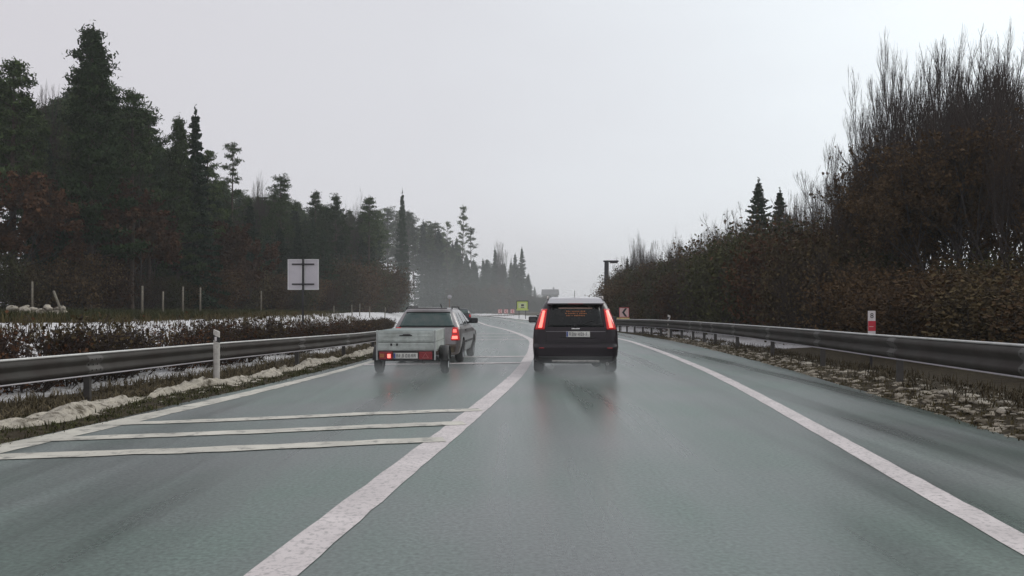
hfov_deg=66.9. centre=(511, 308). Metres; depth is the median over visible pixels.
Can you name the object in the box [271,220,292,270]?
spruce tree
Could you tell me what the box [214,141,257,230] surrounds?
pine tree
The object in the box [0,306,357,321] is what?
meadow grass
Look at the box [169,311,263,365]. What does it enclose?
hedge shrub
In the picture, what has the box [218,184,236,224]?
pine tree
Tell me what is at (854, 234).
oak tree
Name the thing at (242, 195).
pine tree
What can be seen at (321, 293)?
bush
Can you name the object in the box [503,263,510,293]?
spruce tree
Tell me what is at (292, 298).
bush
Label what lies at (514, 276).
spruce tree
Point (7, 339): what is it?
hedge shrub
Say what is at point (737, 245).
bush
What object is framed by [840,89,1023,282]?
oak tree
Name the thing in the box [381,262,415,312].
bush
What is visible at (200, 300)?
fence post
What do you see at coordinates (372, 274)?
bush
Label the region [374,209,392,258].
pine tree
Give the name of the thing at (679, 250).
bush
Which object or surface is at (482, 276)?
spruce tree
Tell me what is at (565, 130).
sky
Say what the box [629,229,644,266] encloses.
bare tree
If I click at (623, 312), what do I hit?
chevron sign
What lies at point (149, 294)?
bush
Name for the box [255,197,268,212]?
pine tree
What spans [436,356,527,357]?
hatch marking
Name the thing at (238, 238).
beech tree
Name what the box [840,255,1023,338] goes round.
bush
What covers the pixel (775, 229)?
bush
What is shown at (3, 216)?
pine tree
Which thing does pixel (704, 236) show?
bare tree
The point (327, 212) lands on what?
pine tree
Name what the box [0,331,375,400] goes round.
guardrail
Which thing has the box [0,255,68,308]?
bush
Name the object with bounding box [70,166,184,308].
beech tree
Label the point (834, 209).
oak tree
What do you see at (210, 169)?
pine tree
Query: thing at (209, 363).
hedge shrub
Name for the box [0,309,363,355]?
meadow grass
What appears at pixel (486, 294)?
bush
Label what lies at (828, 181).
bare tree
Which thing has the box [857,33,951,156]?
bare tree
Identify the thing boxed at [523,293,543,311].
bush
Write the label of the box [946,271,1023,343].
bush
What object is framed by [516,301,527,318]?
warning sign
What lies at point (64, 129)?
pine tree
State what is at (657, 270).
bush
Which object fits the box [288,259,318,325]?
road sign
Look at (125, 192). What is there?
beech tree
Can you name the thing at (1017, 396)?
verge grass
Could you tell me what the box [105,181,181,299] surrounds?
beech tree
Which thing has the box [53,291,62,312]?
fence post
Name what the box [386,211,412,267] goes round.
pine tree
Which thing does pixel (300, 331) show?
hedge shrub
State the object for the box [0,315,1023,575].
road
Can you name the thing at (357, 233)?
bare tree
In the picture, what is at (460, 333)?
car
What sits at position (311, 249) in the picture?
spruce tree
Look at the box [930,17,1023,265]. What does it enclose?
bare tree
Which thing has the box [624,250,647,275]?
bare tree
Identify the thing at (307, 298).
bush
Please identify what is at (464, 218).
pine tree
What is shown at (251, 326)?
hedge shrub
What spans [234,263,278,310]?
bush
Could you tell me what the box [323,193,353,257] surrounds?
pine tree
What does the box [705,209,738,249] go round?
oak tree
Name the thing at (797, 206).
bare tree
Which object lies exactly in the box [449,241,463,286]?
spruce tree
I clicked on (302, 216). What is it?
pine tree
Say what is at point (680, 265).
bush
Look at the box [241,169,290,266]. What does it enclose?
bare tree
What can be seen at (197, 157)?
spruce tree
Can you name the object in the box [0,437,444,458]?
hatch marking
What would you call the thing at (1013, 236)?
oak tree
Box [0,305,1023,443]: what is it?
ground
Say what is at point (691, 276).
bush
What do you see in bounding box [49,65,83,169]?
pine tree
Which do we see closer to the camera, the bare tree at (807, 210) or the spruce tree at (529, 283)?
the bare tree at (807, 210)
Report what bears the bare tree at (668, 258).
on the ground at (932, 370)
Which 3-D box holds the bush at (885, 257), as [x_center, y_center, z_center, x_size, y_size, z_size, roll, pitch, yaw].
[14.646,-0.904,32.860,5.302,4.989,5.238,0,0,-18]
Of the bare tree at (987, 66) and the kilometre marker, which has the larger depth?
the bare tree at (987, 66)
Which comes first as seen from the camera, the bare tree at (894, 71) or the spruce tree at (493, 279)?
the bare tree at (894, 71)
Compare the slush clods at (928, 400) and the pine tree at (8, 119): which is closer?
the slush clods at (928, 400)
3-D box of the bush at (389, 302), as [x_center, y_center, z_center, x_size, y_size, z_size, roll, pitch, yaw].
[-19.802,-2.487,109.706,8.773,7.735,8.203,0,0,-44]
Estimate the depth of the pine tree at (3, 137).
47.97 m
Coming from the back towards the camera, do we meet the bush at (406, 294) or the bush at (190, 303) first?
the bush at (406, 294)
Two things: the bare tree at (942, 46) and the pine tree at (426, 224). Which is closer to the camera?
the bare tree at (942, 46)
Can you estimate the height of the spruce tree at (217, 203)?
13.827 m
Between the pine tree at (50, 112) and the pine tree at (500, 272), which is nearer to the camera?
the pine tree at (50, 112)
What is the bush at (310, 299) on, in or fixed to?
on the ground at (932, 370)
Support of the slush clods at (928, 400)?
on the ground at (932, 370)
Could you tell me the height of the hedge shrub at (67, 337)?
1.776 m
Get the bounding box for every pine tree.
[0,56,56,306]
[0,97,39,265]
[0,107,32,252]
[0,109,54,285]
[0,132,9,145]
[8,114,62,254]
[23,19,153,308]
[37,102,73,159]
[41,94,67,111]
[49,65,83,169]
[51,84,84,304]
[52,89,130,308]
[57,90,68,108]
[58,61,104,108]
[87,87,176,309]
[109,83,126,106]
[126,113,188,307]
[196,149,231,307]
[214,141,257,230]
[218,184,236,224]
[220,195,238,226]
[233,189,249,202]
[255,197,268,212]
[264,173,297,266]
[291,199,304,220]
[298,210,309,228]
[300,190,329,243]
[318,207,338,263]
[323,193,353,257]
[328,207,343,245]
[345,209,355,236]
[354,196,386,264]
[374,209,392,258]
[381,206,399,265]
[381,222,397,268]
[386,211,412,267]
[388,210,420,307]
[389,216,419,307]
[409,225,421,305]
[409,227,418,298]
[410,221,430,292]
[412,231,439,274]
[423,222,449,280]
[440,221,454,307]
[449,246,463,275]
[455,205,471,293]
[461,227,480,284]
[463,261,479,288]
[478,260,491,282]
[493,240,511,287]
[507,264,518,288]
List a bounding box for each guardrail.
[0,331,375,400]
[537,314,1023,381]
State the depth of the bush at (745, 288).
35.96 m
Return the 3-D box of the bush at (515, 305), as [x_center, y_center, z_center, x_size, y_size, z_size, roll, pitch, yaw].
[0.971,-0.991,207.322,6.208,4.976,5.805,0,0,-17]
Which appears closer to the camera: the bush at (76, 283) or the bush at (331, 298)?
the bush at (76, 283)
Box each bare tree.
[9,82,78,257]
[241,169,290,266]
[340,190,365,265]
[612,257,631,274]
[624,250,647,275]
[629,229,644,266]
[641,239,662,271]
[659,250,677,273]
[661,226,680,260]
[667,234,700,260]
[690,227,710,256]
[771,191,818,236]
[780,189,830,228]
[792,175,848,236]
[793,135,859,230]
[793,181,825,236]
[835,152,882,233]
[843,66,920,254]
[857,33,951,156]
[871,23,981,269]
[903,34,1023,263]
[916,23,1023,266]
[928,32,1023,267]
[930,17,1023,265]
[979,96,1023,282]
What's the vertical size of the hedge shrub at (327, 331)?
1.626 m
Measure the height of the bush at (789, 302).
4.998 m
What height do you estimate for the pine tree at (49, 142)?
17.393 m
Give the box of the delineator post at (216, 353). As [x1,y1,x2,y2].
[213,330,219,378]
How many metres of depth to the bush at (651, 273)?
61.23 m
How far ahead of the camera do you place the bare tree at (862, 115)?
37.97 m
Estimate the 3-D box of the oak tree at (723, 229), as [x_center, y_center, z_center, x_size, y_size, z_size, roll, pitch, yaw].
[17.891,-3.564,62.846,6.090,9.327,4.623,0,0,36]
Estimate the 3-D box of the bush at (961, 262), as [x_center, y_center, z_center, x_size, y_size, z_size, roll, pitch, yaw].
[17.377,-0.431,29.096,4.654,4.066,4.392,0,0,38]
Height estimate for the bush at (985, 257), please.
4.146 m
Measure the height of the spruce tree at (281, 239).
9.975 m
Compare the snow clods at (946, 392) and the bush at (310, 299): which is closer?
the snow clods at (946, 392)
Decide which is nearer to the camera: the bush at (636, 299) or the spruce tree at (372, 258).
the bush at (636, 299)
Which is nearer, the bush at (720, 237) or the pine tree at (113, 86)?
the bush at (720, 237)
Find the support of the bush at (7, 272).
on the ground at (932, 370)
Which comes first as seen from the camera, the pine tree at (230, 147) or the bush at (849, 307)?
the bush at (849, 307)
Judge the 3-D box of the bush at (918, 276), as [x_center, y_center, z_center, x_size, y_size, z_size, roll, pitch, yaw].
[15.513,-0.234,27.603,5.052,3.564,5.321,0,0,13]
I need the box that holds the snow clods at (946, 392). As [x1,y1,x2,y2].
[752,352,1017,414]
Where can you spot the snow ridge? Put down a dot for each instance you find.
(71, 411)
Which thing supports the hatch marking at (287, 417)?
on the road
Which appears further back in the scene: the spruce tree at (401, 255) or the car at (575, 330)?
the spruce tree at (401, 255)
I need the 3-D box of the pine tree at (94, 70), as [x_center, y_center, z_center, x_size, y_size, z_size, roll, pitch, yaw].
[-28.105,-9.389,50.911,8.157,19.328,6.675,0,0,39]
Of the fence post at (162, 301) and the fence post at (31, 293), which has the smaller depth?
the fence post at (31, 293)
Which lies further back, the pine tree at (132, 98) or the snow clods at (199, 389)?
the pine tree at (132, 98)
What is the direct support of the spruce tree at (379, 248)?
on the ground at (932, 370)
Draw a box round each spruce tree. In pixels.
[1,135,78,310]
[152,112,208,284]
[163,104,230,309]
[210,176,225,221]
[243,199,271,309]
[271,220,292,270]
[273,226,304,309]
[287,225,317,309]
[288,200,305,257]
[302,225,335,310]
[316,229,348,310]
[355,237,371,308]
[356,236,387,312]
[375,230,388,267]
[393,190,413,311]
[409,219,430,307]
[415,221,441,305]
[420,230,452,307]
[446,240,453,303]
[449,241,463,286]
[464,257,472,289]
[477,260,487,292]
[480,260,491,288]
[489,248,497,288]
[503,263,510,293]
[509,255,520,296]
[514,249,530,311]
[527,273,533,294]
[739,177,775,231]
[769,187,788,229]
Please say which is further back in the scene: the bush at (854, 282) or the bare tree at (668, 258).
the bare tree at (668, 258)
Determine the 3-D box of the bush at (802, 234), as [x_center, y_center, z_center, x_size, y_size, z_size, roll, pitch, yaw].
[14.136,-1.327,36.086,6.491,5.600,6.190,0,0,11]
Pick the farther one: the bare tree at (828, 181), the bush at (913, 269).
the bare tree at (828, 181)
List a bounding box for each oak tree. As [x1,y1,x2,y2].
[698,211,757,246]
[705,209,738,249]
[708,201,771,249]
[754,197,797,233]
[779,203,829,239]
[794,183,856,238]
[801,196,887,268]
[809,92,975,279]
[822,75,964,277]
[822,181,864,253]
[839,123,956,279]
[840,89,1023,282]
[845,106,943,258]
[862,63,1023,272]
[890,63,1023,274]
[904,62,1023,267]
[929,77,1023,232]
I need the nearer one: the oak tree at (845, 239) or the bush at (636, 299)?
the oak tree at (845, 239)
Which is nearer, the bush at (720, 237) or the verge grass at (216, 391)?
the verge grass at (216, 391)
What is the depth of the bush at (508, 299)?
202.75 m
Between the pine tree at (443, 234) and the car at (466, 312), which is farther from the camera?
the pine tree at (443, 234)
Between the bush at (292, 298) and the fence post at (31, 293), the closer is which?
the fence post at (31, 293)
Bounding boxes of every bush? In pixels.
[0,246,37,309]
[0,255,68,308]
[13,245,135,309]
[82,258,144,311]
[122,265,172,309]
[170,275,211,309]
[209,256,259,308]
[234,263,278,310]
[248,267,297,309]
[272,268,306,310]
[277,276,321,310]
[287,270,318,309]
[305,279,331,310]
[312,273,345,311]
[317,252,371,311]
[324,278,358,311]
[332,256,392,311]
[336,262,385,311]
[338,253,398,311]
[358,253,419,312]
[362,263,389,310]
[367,264,402,312]
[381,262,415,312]
[384,266,415,312]
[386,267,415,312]
[394,276,414,311]
[471,284,506,312]
[483,280,520,312]
[512,296,523,311]
[514,295,533,311]
[519,292,533,311]
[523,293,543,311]
[527,294,549,311]
[585,276,640,326]
[594,276,625,298]
[597,257,642,294]
[599,262,648,296]
[601,263,644,287]
[609,288,633,318]
[611,263,661,291]
[617,277,651,326]
[629,255,676,296]
[630,270,664,329]
[630,283,652,327]
[633,240,706,278]
[633,252,688,304]
[638,250,699,291]
[639,261,694,331]
[652,262,696,331]
[661,246,709,277]
[665,269,718,332]
[667,222,800,336]
[668,205,818,275]
[668,227,761,332]
[676,253,705,305]
[681,239,730,272]
[682,219,786,323]
[685,214,789,263]
[702,220,830,282]
[706,210,859,326]
[710,213,861,326]
[723,219,891,343]
[734,200,852,250]
[748,217,836,252]
[752,235,897,344]
[753,220,882,326]
[780,248,933,333]
[783,238,929,282]
[817,262,971,335]
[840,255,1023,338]
[878,253,1020,290]
[882,251,966,282]
[901,250,1023,291]
[912,260,1023,343]
[922,249,1017,276]
[929,243,1023,277]
[946,258,1023,333]
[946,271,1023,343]
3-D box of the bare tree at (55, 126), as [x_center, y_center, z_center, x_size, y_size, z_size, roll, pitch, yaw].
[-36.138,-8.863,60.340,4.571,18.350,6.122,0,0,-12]
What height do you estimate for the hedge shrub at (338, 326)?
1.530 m
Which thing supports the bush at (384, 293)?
on the ground at (932, 370)
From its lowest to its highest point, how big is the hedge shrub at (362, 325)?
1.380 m
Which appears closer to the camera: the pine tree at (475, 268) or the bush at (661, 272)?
the bush at (661, 272)
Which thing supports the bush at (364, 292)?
on the ground at (932, 370)
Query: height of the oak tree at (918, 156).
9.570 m
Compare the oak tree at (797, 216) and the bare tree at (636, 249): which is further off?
the bare tree at (636, 249)
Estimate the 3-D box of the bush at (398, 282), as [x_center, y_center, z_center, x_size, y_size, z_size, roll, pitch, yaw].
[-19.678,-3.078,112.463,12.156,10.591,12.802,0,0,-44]
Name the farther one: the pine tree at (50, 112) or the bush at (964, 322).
the pine tree at (50, 112)
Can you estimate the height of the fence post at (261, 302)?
1.783 m
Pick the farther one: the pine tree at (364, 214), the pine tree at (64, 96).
the pine tree at (364, 214)
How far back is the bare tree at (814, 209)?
57.33 m
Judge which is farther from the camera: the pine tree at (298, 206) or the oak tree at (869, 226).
the pine tree at (298, 206)
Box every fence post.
[31,281,32,306]
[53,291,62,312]
[141,286,142,313]
[162,291,163,312]
[182,287,183,311]
[199,287,200,310]
[260,291,261,310]
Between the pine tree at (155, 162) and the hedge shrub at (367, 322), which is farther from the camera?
the pine tree at (155, 162)
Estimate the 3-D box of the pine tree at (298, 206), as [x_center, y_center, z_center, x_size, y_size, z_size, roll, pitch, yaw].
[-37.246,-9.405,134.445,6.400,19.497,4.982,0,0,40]
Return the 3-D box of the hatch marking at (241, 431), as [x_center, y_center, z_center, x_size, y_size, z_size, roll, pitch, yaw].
[-2.840,1.392,8.848,4.689,0.001,0.335,0,0,-16]
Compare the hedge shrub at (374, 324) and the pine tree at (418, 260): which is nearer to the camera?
the hedge shrub at (374, 324)
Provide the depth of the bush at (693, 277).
43.38 m
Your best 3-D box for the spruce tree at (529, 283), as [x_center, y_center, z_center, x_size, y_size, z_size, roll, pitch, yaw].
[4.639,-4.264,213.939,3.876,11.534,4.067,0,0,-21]
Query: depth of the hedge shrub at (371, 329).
36.62 m
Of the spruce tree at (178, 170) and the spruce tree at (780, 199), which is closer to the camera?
the spruce tree at (178, 170)
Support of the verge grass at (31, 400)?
on the ground at (932, 370)
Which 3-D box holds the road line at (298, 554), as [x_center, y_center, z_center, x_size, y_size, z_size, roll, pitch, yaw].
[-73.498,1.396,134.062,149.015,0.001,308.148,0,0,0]
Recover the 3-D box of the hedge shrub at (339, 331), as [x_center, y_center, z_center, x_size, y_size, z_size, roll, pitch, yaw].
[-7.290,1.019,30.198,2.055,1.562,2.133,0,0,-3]
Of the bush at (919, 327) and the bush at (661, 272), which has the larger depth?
the bush at (661, 272)
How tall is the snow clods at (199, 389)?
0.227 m
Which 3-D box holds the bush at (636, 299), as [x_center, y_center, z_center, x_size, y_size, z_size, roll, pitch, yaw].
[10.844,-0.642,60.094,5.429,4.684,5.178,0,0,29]
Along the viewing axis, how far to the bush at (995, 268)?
24.37 m
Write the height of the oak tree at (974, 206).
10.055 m
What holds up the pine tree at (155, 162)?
on the ground at (932, 370)
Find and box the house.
[541,287,558,300]
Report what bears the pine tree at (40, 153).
on the ground at (932, 370)
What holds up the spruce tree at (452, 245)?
on the ground at (932, 370)
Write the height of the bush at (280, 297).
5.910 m
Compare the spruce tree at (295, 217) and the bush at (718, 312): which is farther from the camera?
the spruce tree at (295, 217)
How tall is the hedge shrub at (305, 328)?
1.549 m
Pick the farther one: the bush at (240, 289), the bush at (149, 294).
the bush at (240, 289)
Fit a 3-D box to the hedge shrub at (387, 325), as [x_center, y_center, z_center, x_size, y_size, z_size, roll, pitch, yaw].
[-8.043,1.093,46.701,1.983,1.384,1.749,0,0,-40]
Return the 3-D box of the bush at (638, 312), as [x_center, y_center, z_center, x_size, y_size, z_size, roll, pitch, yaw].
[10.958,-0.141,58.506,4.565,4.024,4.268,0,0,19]
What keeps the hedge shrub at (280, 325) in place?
on the ground at (932, 370)
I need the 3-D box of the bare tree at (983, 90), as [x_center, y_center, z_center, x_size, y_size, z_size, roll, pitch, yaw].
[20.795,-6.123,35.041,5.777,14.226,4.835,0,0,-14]
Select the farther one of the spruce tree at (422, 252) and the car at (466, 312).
the spruce tree at (422, 252)
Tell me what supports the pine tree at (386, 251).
on the ground at (932, 370)
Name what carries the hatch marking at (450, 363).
on the road
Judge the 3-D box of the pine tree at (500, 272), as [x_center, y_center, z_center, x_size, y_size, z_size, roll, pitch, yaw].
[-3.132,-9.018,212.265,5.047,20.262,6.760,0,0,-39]
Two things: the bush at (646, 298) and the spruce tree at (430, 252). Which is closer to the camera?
the bush at (646, 298)
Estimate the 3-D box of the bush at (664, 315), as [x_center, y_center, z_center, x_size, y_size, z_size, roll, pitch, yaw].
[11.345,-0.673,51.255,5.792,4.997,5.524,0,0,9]
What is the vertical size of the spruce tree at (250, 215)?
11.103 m
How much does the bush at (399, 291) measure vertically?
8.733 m
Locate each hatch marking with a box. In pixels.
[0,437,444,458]
[29,421,465,441]
[114,408,481,424]
[364,362,522,364]
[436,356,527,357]
[482,336,513,336]
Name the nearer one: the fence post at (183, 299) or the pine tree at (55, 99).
the fence post at (183, 299)
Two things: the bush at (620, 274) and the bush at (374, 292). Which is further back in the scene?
the bush at (374, 292)
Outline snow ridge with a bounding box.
[0,346,373,429]
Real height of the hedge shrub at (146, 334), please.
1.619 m
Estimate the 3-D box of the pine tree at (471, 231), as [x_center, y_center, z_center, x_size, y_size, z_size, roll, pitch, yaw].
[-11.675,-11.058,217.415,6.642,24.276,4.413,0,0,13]
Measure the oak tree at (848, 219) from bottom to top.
10.346 m
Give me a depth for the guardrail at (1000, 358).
13.46 m
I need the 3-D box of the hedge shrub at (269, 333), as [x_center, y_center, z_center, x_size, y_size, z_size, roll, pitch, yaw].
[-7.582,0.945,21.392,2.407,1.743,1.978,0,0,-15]
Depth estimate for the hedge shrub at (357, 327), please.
34.72 m
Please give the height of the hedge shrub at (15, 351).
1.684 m
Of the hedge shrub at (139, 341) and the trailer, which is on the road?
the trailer
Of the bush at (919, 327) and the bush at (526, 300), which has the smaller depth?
the bush at (919, 327)
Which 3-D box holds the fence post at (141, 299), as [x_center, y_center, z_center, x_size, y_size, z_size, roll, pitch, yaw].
[-18.600,-0.302,39.003,0.108,1.718,0.105,0,0,0]
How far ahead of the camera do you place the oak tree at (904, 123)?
35.29 m
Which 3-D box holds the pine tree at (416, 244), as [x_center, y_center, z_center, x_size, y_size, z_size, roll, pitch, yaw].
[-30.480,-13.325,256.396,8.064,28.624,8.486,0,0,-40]
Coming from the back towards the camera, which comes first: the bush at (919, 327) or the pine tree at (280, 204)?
the pine tree at (280, 204)
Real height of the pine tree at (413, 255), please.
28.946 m
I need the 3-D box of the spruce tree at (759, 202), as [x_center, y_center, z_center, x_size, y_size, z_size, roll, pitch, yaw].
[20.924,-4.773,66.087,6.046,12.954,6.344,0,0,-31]
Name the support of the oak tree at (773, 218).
on the ground at (932, 370)
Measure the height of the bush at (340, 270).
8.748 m
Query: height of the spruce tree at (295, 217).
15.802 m
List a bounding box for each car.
[395,304,477,361]
[457,308,470,320]
[529,291,617,371]
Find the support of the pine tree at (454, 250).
on the ground at (932, 370)
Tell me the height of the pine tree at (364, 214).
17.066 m
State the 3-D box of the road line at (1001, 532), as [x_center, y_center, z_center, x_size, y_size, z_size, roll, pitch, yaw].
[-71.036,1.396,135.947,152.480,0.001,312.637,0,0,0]
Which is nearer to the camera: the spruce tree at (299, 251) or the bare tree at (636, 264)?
the bare tree at (636, 264)
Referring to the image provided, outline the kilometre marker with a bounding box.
[868,311,875,368]
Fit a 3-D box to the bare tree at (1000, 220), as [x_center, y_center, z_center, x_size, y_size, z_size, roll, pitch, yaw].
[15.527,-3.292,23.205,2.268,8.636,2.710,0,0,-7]
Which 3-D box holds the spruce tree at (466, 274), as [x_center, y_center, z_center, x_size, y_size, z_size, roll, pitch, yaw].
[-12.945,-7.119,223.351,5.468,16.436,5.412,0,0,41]
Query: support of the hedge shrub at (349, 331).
on the ground at (932, 370)
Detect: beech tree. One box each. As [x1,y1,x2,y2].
[0,152,88,307]
[44,176,136,307]
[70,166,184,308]
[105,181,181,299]
[145,201,256,306]
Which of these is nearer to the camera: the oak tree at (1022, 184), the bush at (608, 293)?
the oak tree at (1022, 184)
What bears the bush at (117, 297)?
on the ground at (932, 370)
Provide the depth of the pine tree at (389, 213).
254.39 m
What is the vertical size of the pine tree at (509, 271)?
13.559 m
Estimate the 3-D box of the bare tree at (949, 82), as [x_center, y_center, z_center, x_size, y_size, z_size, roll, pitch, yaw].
[19.609,-5.817,35.673,4.246,13.635,5.687,0,0,-6]
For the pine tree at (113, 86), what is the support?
on the ground at (932, 370)
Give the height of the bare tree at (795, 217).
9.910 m
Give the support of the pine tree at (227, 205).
on the ground at (932, 370)
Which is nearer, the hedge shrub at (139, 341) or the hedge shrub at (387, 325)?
the hedge shrub at (139, 341)
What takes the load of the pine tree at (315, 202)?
on the ground at (932, 370)
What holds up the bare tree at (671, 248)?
on the ground at (932, 370)
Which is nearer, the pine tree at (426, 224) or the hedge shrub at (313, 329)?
the hedge shrub at (313, 329)
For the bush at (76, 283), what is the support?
on the ground at (932, 370)
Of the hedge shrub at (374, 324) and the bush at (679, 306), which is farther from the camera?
the bush at (679, 306)
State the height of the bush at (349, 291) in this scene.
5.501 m
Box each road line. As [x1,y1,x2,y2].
[0,360,373,452]
[244,321,533,575]
[479,316,1023,554]
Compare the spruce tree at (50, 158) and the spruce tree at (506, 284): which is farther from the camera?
the spruce tree at (506, 284)
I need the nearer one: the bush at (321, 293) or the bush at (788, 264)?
the bush at (788, 264)
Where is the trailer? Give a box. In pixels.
[372,328,450,372]
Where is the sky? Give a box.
[0,0,1023,304]
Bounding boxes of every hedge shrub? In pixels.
[0,310,36,395]
[0,314,99,394]
[15,309,136,388]
[68,317,166,382]
[90,315,185,375]
[123,315,215,371]
[150,315,242,367]
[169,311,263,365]
[195,312,282,362]
[200,313,283,358]
[222,313,293,355]
[247,313,317,355]
[272,317,326,353]
[277,317,327,350]
[284,314,334,349]
[293,315,349,347]
[307,315,354,334]
[316,317,356,333]
[329,314,368,332]
[332,317,362,330]
[345,319,374,331]
[348,317,375,331]
[350,315,377,330]
[358,316,381,330]
[363,317,392,329]
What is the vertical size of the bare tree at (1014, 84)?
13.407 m
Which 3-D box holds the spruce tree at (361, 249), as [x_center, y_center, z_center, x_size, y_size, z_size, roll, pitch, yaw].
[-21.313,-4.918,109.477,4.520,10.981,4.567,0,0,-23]
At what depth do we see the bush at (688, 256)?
56.35 m
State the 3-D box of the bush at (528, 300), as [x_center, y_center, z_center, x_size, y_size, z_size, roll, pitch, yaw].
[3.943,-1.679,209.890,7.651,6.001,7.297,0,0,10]
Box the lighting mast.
[603,260,618,290]
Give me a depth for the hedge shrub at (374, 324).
38.86 m
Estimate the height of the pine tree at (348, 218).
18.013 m
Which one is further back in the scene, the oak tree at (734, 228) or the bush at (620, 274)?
the bush at (620, 274)
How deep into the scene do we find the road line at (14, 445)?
10.05 m
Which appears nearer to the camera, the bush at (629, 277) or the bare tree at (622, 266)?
the bush at (629, 277)
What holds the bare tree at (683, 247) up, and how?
on the ground at (932, 370)
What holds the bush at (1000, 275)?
on the ground at (932, 370)
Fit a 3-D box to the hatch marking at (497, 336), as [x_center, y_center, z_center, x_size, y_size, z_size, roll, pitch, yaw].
[-1.500,1.392,38.897,4.277,0.001,0.417,0,0,-11]
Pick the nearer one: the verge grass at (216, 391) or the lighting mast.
the verge grass at (216, 391)
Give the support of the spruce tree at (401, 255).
on the ground at (932, 370)
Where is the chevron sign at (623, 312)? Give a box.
[617,308,629,318]
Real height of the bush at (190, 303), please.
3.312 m
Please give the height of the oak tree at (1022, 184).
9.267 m
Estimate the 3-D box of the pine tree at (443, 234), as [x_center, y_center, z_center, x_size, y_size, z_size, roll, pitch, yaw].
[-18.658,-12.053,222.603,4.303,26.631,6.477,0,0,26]
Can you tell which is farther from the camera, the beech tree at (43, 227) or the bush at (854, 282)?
the beech tree at (43, 227)
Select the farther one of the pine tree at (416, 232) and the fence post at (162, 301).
the pine tree at (416, 232)
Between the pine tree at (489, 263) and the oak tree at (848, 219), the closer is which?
the oak tree at (848, 219)
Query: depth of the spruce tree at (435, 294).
221.95 m
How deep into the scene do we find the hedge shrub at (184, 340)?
17.77 m
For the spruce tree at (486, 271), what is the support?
on the ground at (932, 370)
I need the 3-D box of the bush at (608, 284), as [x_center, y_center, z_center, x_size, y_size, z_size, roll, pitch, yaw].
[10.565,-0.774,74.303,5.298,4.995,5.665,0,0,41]
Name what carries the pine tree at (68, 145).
on the ground at (932, 370)
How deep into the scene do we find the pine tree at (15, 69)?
48.71 m
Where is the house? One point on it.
(553, 292)
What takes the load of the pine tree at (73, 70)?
on the ground at (932, 370)
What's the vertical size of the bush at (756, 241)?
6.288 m
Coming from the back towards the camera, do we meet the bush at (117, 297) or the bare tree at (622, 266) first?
the bare tree at (622, 266)
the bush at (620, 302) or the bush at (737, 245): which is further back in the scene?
the bush at (620, 302)
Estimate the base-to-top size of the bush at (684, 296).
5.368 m
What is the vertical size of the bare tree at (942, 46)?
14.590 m
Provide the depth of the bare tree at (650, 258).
78.58 m
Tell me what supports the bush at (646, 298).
on the ground at (932, 370)
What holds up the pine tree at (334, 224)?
on the ground at (932, 370)
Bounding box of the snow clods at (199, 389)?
[15,354,365,428]
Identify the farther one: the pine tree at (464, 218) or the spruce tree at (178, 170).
the pine tree at (464, 218)
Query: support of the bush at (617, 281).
on the ground at (932, 370)
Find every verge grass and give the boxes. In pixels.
[0,341,375,419]
[0,353,372,446]
[629,330,1023,414]
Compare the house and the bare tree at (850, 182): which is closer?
the bare tree at (850, 182)
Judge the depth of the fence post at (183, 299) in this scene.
44.98 m
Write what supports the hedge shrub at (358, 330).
on the ground at (932, 370)
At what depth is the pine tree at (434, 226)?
224.33 m
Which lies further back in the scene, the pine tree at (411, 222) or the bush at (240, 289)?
the pine tree at (411, 222)
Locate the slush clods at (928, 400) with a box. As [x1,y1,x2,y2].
[665,337,1023,437]
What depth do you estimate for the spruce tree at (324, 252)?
94.27 m
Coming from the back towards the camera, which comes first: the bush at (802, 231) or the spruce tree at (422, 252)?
the spruce tree at (422, 252)
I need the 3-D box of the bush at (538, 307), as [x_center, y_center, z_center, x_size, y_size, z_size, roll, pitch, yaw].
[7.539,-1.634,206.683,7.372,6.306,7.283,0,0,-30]
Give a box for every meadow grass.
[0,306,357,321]
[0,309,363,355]
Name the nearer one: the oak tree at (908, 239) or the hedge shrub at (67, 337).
the hedge shrub at (67, 337)
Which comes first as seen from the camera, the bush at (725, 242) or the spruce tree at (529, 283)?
the bush at (725, 242)
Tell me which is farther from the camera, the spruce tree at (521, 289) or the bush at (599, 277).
the spruce tree at (521, 289)
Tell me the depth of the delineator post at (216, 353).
14.82 m
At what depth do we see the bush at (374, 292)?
105.02 m
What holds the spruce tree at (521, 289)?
on the ground at (932, 370)

